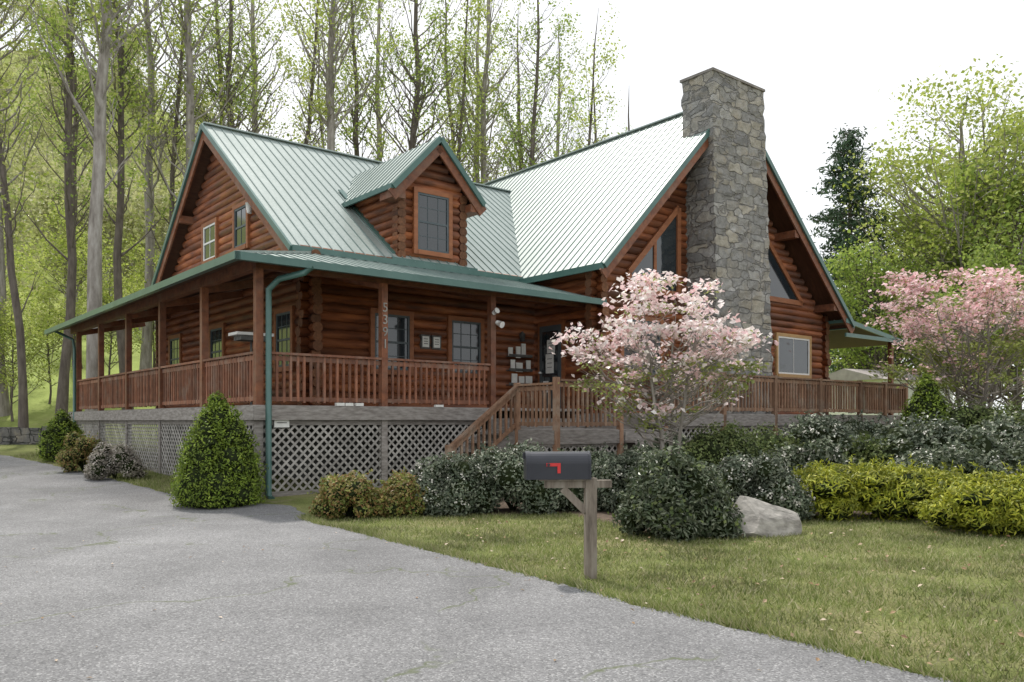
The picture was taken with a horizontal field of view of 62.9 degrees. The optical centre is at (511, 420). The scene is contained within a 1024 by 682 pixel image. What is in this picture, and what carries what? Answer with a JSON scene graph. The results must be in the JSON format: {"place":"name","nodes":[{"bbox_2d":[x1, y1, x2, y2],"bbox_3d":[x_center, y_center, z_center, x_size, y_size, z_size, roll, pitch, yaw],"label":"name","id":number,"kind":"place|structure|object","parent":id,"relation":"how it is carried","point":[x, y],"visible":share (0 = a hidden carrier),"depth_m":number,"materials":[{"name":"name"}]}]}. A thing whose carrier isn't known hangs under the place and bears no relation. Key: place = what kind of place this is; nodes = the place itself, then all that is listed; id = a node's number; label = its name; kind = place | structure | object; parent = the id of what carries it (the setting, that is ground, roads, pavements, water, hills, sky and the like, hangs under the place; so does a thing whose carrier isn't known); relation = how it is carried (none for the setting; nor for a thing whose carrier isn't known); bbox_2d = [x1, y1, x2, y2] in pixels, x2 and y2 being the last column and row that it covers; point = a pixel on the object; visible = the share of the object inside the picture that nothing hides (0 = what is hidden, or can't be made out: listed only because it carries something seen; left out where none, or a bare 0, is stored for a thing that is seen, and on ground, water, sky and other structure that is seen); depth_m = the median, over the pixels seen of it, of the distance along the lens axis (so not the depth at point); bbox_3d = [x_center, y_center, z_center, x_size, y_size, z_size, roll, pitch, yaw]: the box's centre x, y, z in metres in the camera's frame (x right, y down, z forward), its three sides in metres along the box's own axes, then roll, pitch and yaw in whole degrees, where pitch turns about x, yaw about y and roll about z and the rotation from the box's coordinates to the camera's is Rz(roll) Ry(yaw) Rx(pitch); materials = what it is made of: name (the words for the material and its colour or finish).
{"place":"outdoors","nodes":[
{"label":"outdoors","id":0,"kind":"place"},
{"bbox_2d":[228,331,273,404],"bbox_3d":[-5.542,-1.080,17.778,0.800,1.560,0.500,0,0,-39],"label":"porch heater","id":1,"kind":"object","parent":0,"point":[243,336],"visible":0.37,"depth_m":17.56,"materials":[{"name":"silver metal"}]},
{"bbox_2d":[0,455,951,681],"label":"driveway","id":2,"kind":"structure","parent":0,"point":[297,599],"depth_m":6.47,"materials":[{"name":"grey asphalt"}]},
{"bbox_2d":[1,509,1023,677],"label":"fallen leaves","id":3,"kind":"object","parent":2,"relation":"on","point":[1021,634],"visible":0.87,"depth_m":7.70,"materials":[{"name":"brown plant"}]},
{"bbox_2d":[0,50,1023,681],"bbox_3d":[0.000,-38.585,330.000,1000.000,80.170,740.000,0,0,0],"label":"ground","id":4,"kind":"structure","parent":0,"point":[40,410],"depth_m":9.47,"materials":[{"name":"green plant"}]},
{"bbox_2d":[0,426,46,444],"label":"stone retaining wall","id":5,"kind":"structure","parent":4,"relation":"on","point":[17,436],"depth_m":30.20,"materials":[{"name":"grey stone"}]},
{"bbox_2d":[4,238,49,352],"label":"understory tree","id":6,"kind":"object","parent":4,"relation":"on","point":[20,268],"visible":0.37,"depth_m":42.49,"materials":[{"name":"green plant"}]},
{"bbox_2d":[0,0,57,83],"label":"deciduous tree","id":7,"kind":"object","parent":4,"relation":"on","point":[4,21],"visible":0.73,"depth_m":35.92,"materials":[{"name":"green plant"}]},
{"bbox_2d":[0,293,60,421],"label":"understory tree","id":8,"kind":"object","parent":4,"relation":"on","point":[4,326],"visible":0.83,"depth_m":34.94,"materials":[{"name":"green plant"}]},
{"bbox_2d":[0,6,62,427],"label":"deciduous tree","id":9,"kind":"object","parent":4,"relation":"on","point":[23,418],"visible":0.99,"depth_m":30.89,"materials":[{"name":"green plant"}]},
{"bbox_2d":[0,0,64,416],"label":"deciduous tree","id":10,"kind":"object","parent":4,"relation":"on","point":[4,405],"visible":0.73,"depth_m":36.42,"materials":[{"name":"green plant"}]},
{"bbox_2d":[5,279,85,403],"bbox_3d":[-21.030,-3.438,37.998,3.972,5.803,4.493,0,0,-38],"label":"understory tree","id":11,"kind":"object","parent":4,"relation":"on","point":[55,320],"visible":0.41,"depth_m":37.72,"materials":[{"name":"green plant"}]},
{"bbox_2d":[35,409,87,461],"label":"arborvitae shrub","id":12,"kind":"object","parent":4,"relation":"on","point":[60,425],"visible":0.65,"depth_m":23.15,"materials":[{"name":"green plant"}]},
{"bbox_2d":[11,0,116,368],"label":"deciduous tree","id":13,"kind":"object","parent":4,"relation":"on","point":[75,120],"visible":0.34,"depth_m":45.93,"materials":[{"name":"green plant"}]},
{"bbox_2d":[7,0,131,416],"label":"deciduous tree","id":14,"kind":"object","parent":4,"relation":"on","point":[62,399],"visible":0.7,"depth_m":34.10,"materials":[{"name":"green plant"}]},
{"bbox_2d":[13,196,128,317],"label":"understory tree","id":15,"kind":"object","parent":4,"relation":"on","point":[61,242],"visible":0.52,"depth_m":51.26,"materials":[{"name":"green plant"}]},
{"bbox_2d":[55,431,112,472],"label":"barberry shrub","id":16,"kind":"object","parent":4,"relation":"on","point":[71,460],"visible":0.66,"depth_m":20.19,"materials":[{"name":"green plant"}]},
{"bbox_2d":[14,0,162,439],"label":"deciduous tree","id":17,"kind":"object","parent":4,"relation":"on","point":[99,133],"visible":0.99,"depth_m":30.23,"materials":[{"name":"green plant"}]},
{"bbox_2d":[50,265,147,374],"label":"understory tree","id":18,"kind":"object","parent":4,"relation":"on","point":[106,297],"visible":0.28,"depth_m":41.92,"materials":[{"name":"green plant"}]},
{"bbox_2d":[45,0,174,409],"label":"deciduous tree","id":19,"kind":"object","parent":4,"relation":"on","point":[118,235],"visible":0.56,"depth_m":36.76,"materials":[{"name":"green plant"}]},
{"bbox_2d":[83,439,151,479],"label":"budding shrub","id":20,"kind":"object","parent":4,"relation":"on","point":[103,461],"visible":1,"depth_m":18.58,"materials":[{"name":"grey plant"}]},
{"bbox_2d":[102,233,159,367],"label":"understory tree","id":21,"kind":"object","parent":4,"relation":"on","point":[136,276],"visible":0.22,"depth_m":45.20,"materials":[{"name":"green plant"}]},
{"bbox_2d":[66,0,216,369],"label":"deciduous tree","id":22,"kind":"object","parent":4,"relation":"on","point":[146,355],"visible":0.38,"depth_m":42.17,"materials":[{"name":"green plant"}]},
{"bbox_2d":[113,0,228,272],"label":"deciduous tree","id":23,"kind":"object","parent":4,"relation":"on","point":[172,169],"visible":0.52,"depth_m":38.93,"materials":[{"name":"green plant"}]},
{"bbox_2d":[116,0,264,199],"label":"deciduous tree","id":24,"kind":"object","parent":4,"relation":"on","point":[188,11],"visible":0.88,"depth_m":36.20,"materials":[{"name":"green plant"}]},
{"bbox_2d":[151,0,266,138],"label":"deciduous tree","id":25,"kind":"object","parent":4,"relation":"on","point":[217,20],"visible":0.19,"depth_m":44.28,"materials":[{"name":"green plant"}]},
{"bbox_2d":[168,390,268,508],"bbox_3d":[-5.143,0.476,14.694,1.749,2.037,1.749,0,0,0],"label":"arborvitae shrub","id":26,"kind":"object","parent":4,"relation":"on","point":[218,464],"visible":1,"depth_m":14.26,"materials":[{"name":"green plant"}]},
{"bbox_2d":[148,0,305,162],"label":"deciduous tree","id":27,"kind":"object","parent":4,"relation":"on","point":[229,55],"visible":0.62,"depth_m":40.53,"materials":[{"name":"green plant"}]},
{"bbox_2d":[197,0,302,137],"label":"deciduous tree","id":28,"kind":"object","parent":4,"relation":"on","point":[253,34],"visible":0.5,"depth_m":49.91,"materials":[{"name":"green plant"}]},
{"bbox_2d":[258,0,366,152],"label":"deciduous tree","id":29,"kind":"object","parent":4,"relation":"on","point":[312,72],"visible":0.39,"depth_m":43.48,"materials":[{"name":"green plant"}]},
{"bbox_2d":[287,0,351,151],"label":"deciduous tree","id":30,"kind":"object","parent":4,"relation":"on","point":[317,82],"visible":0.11,"depth_m":55.57,"materials":[{"name":"green plant"}]},
{"bbox_2d":[271,0,402,157],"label":"deciduous tree","id":31,"kind":"object","parent":4,"relation":"on","point":[329,75],"visible":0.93,"depth_m":38.66,"materials":[{"name":"green plant"}]},
{"bbox_2d":[309,0,403,160],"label":"deciduous tree","id":32,"kind":"object","parent":4,"relation":"on","point":[356,124],"visible":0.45,"depth_m":45.46,"materials":[{"name":"green plant"}]},
{"bbox_2d":[319,0,428,160],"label":"deciduous tree","id":33,"kind":"object","parent":4,"relation":"on","point":[379,132],"visible":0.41,"depth_m":52.19,"materials":[{"name":"green plant"}]},
{"bbox_2d":[334,0,502,167],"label":"deciduous tree","id":34,"kind":"object","parent":4,"relation":"on","point":[415,111],"visible":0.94,"depth_m":40.19,"materials":[{"name":"green plant"}]},
{"bbox_2d":[404,0,493,181],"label":"deciduous tree","id":35,"kind":"object","parent":4,"relation":"on","point":[450,109],"visible":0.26,"depth_m":47.12,"materials":[{"name":"green plant"}]},
{"bbox_2d":[419,0,510,179],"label":"deciduous tree","id":36,"kind":"object","parent":4,"relation":"on","point":[459,142],"visible":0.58,"depth_m":41.67,"materials":[{"name":"green plant"}]},
{"bbox_2d":[431,2,513,183],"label":"deciduous tree","id":37,"kind":"object","parent":4,"relation":"on","point":[502,125],"visible":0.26,"depth_m":53.13,"materials":[{"name":"green plant"}]},
{"bbox_2d":[44,123,902,498],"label":"trim and gutters","id":38,"kind":"structure","parent":4,"relation":"on","point":[394,191],"depth_m":20.37,"materials":[{"name":"green metal"}]},
{"bbox_2d":[59,111,896,348],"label":"metal roof","id":39,"kind":"structure","parent":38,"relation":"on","point":[586,205],"depth_m":22.85,"materials":[{"name":"green metal"}]},
{"bbox_2d":[68,261,907,496],"bbox_3d":[0.295,-0.814,27.041,22.535,5.028,19.250,0,0,-39],"label":"porch and deck","id":40,"kind":"object","parent":4,"relation":"on","point":[382,440],"visible":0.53,"depth_m":18.23,"materials":[{"name":"brown wood"}]},
{"bbox_2d":[168,186,811,427],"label":"windows","id":41,"kind":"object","parent":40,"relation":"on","point":[432,232],"visible":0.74,"depth_m":21.54,"materials":[{"name":"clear glass"}]},
{"bbox_2d":[155,154,831,417],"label":"log walls","id":42,"kind":"structure","parent":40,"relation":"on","point":[332,316],"depth_m":21.11,"materials":[{"name":"brown wood"}]},
{"bbox_2d":[431,0,550,183],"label":"deciduous tree","id":43,"kind":"object","parent":4,"relation":"on","point":[485,177],"visible":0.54,"depth_m":43.83,"materials":[{"name":"green plant"}]},
{"bbox_2d":[0,0,1023,407],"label":"distant forest","id":44,"kind":"object","parent":4,"relation":"on","point":[38,210],"visible":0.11,"depth_m":88.68,"materials":[{"name":"green plant"}]},
{"bbox_2d":[468,20,577,181],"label":"deciduous tree","id":45,"kind":"object","parent":4,"relation":"on","point":[519,111],"visible":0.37,"depth_m":50.79,"materials":[{"name":"green plant"}]},
{"bbox_2d":[488,0,592,173],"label":"deciduous tree","id":46,"kind":"object","parent":4,"relation":"on","point":[533,142],"visible":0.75,"depth_m":41.50,"materials":[{"name":"green plant"}]},
{"bbox_2d":[512,7,610,167],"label":"deciduous tree","id":47,"kind":"object","parent":4,"relation":"on","point":[560,90],"visible":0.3,"depth_m":55.85,"materials":[{"name":"green plant"}]},
{"bbox_2d":[523,451,611,578],"bbox_3d":[0.526,0.943,7.974,0.850,1.315,0.257,0,0,-5],"label":"mailbox","id":48,"kind":"object","parent":4,"relation":"on","point":[564,471],"visible":0.97,"depth_m":7.93,"materials":[{"name":"black paint"}]},
{"bbox_2d":[551,1,626,156],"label":"deciduous tree","id":49,"kind":"object","parent":4,"relation":"on","point":[590,110],"visible":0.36,"depth_m":45.15,"materials":[{"name":"green plant"}]},
{"bbox_2d":[554,90,631,153],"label":"deciduous tree","id":50,"kind":"object","parent":4,"relation":"on","point":[595,135],"visible":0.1,"depth_m":50.00,"materials":[{"name":"green plant"}]},
{"bbox_2d":[593,95,632,140],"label":"deciduous tree","id":51,"kind":"object","parent":4,"relation":"on","point":[629,125],"visible":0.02,"depth_m":53.47,"materials":[{"name":"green plant"}]},
{"bbox_2d":[340,494,930,535],"bbox_3d":[6.650,1.163,20.132,18.700,0.670,20.313,0,0,0],"label":"mulch bed","id":52,"kind":"object","parent":4,"relation":"on","point":[503,508],"visible":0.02,"depth_m":13.46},
{"bbox_2d":[307,469,387,519],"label":"nandina shrub","id":53,"kind":"object","parent":52,"relation":"on","point":[350,495],"visible":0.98,"depth_m":12.62,"materials":[{"name":"green plant"}]},
{"bbox_2d":[374,466,429,517],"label":"nandina shrub","id":54,"kind":"object","parent":52,"relation":"on","point":[399,494],"visible":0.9,"depth_m":12.95,"materials":[{"name":"green plant"}]},
{"bbox_2d":[409,451,502,517],"bbox_3d":[-0.959,0.998,13.646,1.660,1.049,1.576,0,0,0],"label":"viburnum shrub","id":55,"kind":"object","parent":52,"relation":"on","point":[451,482],"visible":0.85,"depth_m":13.21,"materials":[{"name":"green plant"}]},
{"bbox_2d":[464,436,565,513],"bbox_3d":[-0.035,0.882,13.817,2.098,1.277,1.722,0,0,-12],"label":"viburnum shrub","id":56,"kind":"object","parent":52,"relation":"on","point":[536,496],"visible":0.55,"depth_m":13.30,"materials":[{"name":"green plant"}]},
{"bbox_2d":[551,445,623,511],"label":"viburnum shrub","id":57,"kind":"object","parent":52,"relation":"on","point":[568,505],"visible":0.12,"depth_m":13.73,"materials":[{"name":"green plant"}]},
{"bbox_2d":[591,442,647,512],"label":"viburnum shrub","id":58,"kind":"object","parent":52,"relation":"on","point":[615,469],"visible":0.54,"depth_m":13.55,"materials":[{"name":"green plant"}]},
{"bbox_2d":[617,432,689,458],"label":"hedge shrub","id":59,"kind":"object","parent":52,"relation":"on","point":[647,448],"visible":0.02,"depth_m":16.18,"materials":[{"name":"green plant"}]},
{"bbox_2d":[607,440,745,541],"bbox_3d":[2.154,0.886,10.920,1.862,1.288,1.402,0,0,0],"label":"rhododendron shrub","id":60,"kind":"object","parent":52,"relation":"on","point":[668,494],"visible":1,"depth_m":10.56,"materials":[{"name":"green plant"}]},
{"bbox_2d":[673,418,776,472],"bbox_3d":[3.647,0.706,15.072,2.355,1.528,1.929,0,0,0],"label":"green shrub","id":61,"kind":"object","parent":52,"relation":"on","point":[716,445],"visible":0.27,"depth_m":14.89,"materials":[{"name":"green plant"}]},
{"bbox_2d":[713,449,816,520],"bbox_3d":[3.777,0.967,12.870,1.715,1.096,1.363,0,0,0],"label":"azalea shrub","id":62,"kind":"object","parent":52,"relation":"on","point":[768,480],"visible":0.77,"depth_m":12.54,"materials":[{"name":"green plant"}]},
{"bbox_2d":[744,422,811,458],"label":"hedge shrub","id":63,"kind":"object","parent":52,"relation":"on","point":[778,440],"visible":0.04,"depth_m":16.70,"materials":[{"name":"green plant"}]},
{"bbox_2d":[767,435,858,473],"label":"hedge shrub","id":64,"kind":"object","parent":52,"relation":"on","point":[803,455],"visible":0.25,"depth_m":14.86,"materials":[{"name":"green plant"}]},
{"bbox_2d":[778,410,871,457],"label":"hedge shrub","id":65,"kind":"object","parent":52,"relation":"on","point":[810,429],"visible":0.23,"depth_m":16.94,"materials":[{"name":"green plant"}]},
{"bbox_2d":[790,454,901,521],"bbox_3d":[5.166,1.024,13.038,1.882,1.015,1.749,0,0,0],"label":"golden juniper","id":66,"kind":"object","parent":52,"relation":"on","point":[840,494],"visible":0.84,"depth_m":12.52,"materials":[{"name":"green plant"}]},
{"bbox_2d":[827,409,898,441],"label":"hedge shrub","id":67,"kind":"object","parent":52,"relation":"on","point":[863,427],"visible":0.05,"depth_m":19.59,"materials":[{"name":"green plant"}]},
{"bbox_2d":[840,431,896,467],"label":"hedge shrub","id":68,"kind":"object","parent":52,"relation":"on","point":[869,450],"visible":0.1,"depth_m":16.07,"materials":[{"name":"green plant"}]},
{"bbox_2d":[858,452,975,521],"bbox_3d":[6.052,0.998,12.826,1.894,1.056,1.613,0,0,0],"label":"golden juniper","id":69,"kind":"object","parent":52,"relation":"on","point":[913,487],"visible":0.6,"depth_m":12.38,"materials":[{"name":"green plant"}]},
{"bbox_2d":[894,372,954,430],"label":"arborvitae shrub","id":70,"kind":"object","parent":52,"relation":"on","point":[926,396],"visible":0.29,"depth_m":20.26,"materials":[{"name":"green plant"}]},
{"bbox_2d":[869,410,1008,465],"bbox_3d":[8.086,0.615,16.017,2.553,1.676,2.452,0,0,0],"label":"hedge shrub","id":71,"kind":"object","parent":52,"relation":"on","point":[905,438],"visible":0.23,"depth_m":15.69,"materials":[{"name":"green plant"}]},
{"bbox_2d":[889,438,1009,512],"bbox_3d":[7.138,0.904,13.746,2.146,1.257,1.969,0,0,0],"label":"hedge shrub","id":72,"kind":"object","parent":52,"relation":"on","point":[946,455],"visible":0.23,"depth_m":13.54,"materials":[{"name":"green plant"}]},
{"bbox_2d":[912,461,1023,537],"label":"golden juniper","id":73,"kind":"object","parent":52,"relation":"on","point":[957,506],"visible":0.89,"depth_m":10.88,"materials":[{"name":"plant"}]},
{"bbox_2d":[928,425,1023,474],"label":"hedge shrub","id":74,"kind":"object","parent":52,"relation":"on","point":[1012,457],"visible":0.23,"depth_m":14.97,"materials":[{"name":"green plant"}]},
{"bbox_2d":[946,394,1019,431],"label":"hedge shrub","id":75,"kind":"object","parent":52,"relation":"on","point":[964,414],"visible":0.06,"depth_m":20.28,"materials":[{"name":"green plant"}]},
{"bbox_2d":[964,460,1023,536],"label":"golden juniper","id":76,"kind":"object","parent":52,"relation":"on","point":[1009,505],"visible":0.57,"depth_m":10.72,"materials":[{"name":"green plant"}]},
{"bbox_2d":[965,400,1023,437],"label":"hedge shrub","id":77,"kind":"object","parent":52,"relation":"on","point":[1017,415],"visible":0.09,"depth_m":19.12,"materials":[{"name":"green plant"}]},
{"bbox_2d":[977,410,1023,449],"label":"hedge shrub","id":78,"kind":"object","parent":52,"relation":"on","point":[1008,430],"visible":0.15,"depth_m":15.90,"materials":[{"name":"green plant"}]},
{"bbox_2d":[549,268,778,453],"bbox_3d":[2.856,-0.483,15.048,4.541,4.508,3.325,0,0,-23],"label":"pink dogwood tree","id":79,"kind":"object","parent":4,"relation":"on","point":[701,331],"visible":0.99,"depth_m":14.75,"materials":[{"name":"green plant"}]},
{"bbox_2d":[680,67,773,440],"bbox_3d":[6.081,-3.940,23.375,2.902,10.880,1.172,0,0,-39],"label":"stone chimney","id":80,"kind":"object","parent":4,"relation":"on","point":[727,220],"visible":0.65,"depth_m":22.70,"materials":[{"name":"grey stone"}]},
{"bbox_2d":[726,496,801,537],"bbox_3d":[3.299,1.384,11.136,1.150,0.713,0.773,9,3,-17],"label":"boulder","id":81,"kind":"object","parent":4,"relation":"on","point":[762,518],"visible":0.5,"depth_m":10.90,"materials":[{"name":"grey stone"}]},
{"bbox_2d":[801,123,931,372],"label":"pine tree","id":82,"kind":"object","parent":4,"relation":"on","point":[839,236],"visible":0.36,"depth_m":49.47,"materials":[{"name":"green plant"}]},
{"bbox_2d":[824,223,951,371],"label":"maple tree","id":83,"kind":"object","parent":4,"relation":"on","point":[880,352],"visible":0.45,"depth_m":43.11,"materials":[{"name":"green plant"}]},
{"bbox_2d":[829,369,952,414],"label":"neighbor building","id":84,"kind":"structure","parent":4,"relation":"on","point":[863,375],"depth_m":40.29,"materials":[{"name":"white paint"}]},
{"bbox_2d":[829,54,1023,410],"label":"sycamore tree","id":85,"kind":"object","parent":4,"relation":"on","point":[917,222],"visible":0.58,"depth_m":44.61,"materials":[{"name":"green plant"}]},
{"bbox_2d":[859,244,993,406],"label":"maple tree","id":86,"kind":"object","parent":4,"relation":"on","point":[945,368],"visible":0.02,"depth_m":48.95,"materials":[{"name":"green plant"}]},
{"bbox_2d":[854,125,1018,378],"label":"sycamore tree","id":87,"kind":"object","parent":4,"relation":"on","point":[927,204],"visible":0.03,"depth_m":55.64,"materials":[{"name":"green plant"}]},
{"bbox_2d":[862,264,1023,409],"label":"pink dogwood tree","id":88,"kind":"object","parent":4,"relation":"on","point":[969,325],"visible":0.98,"depth_m":22.55,"materials":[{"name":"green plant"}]},
{"bbox_2d":[919,135,1023,336],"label":"maple tree","id":89,"kind":"object","parent":4,"relation":"on","point":[1019,201],"visible":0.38,"depth_m":42.05,"materials":[{"name":"green plant"}]},
{"bbox_2d":[921,227,1023,410],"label":"maple tree","id":90,"kind":"object","parent":4,"relation":"on","point":[988,263],"visible":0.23,"depth_m":35.58,"materials":[{"name":"green plant"}]},
{"bbox_2d":[0,0,1023,413],"label":"sky","id":91,"kind":"structure","parent":0,"point":[821,66],"materials":[{"name":"white"}]}
]}

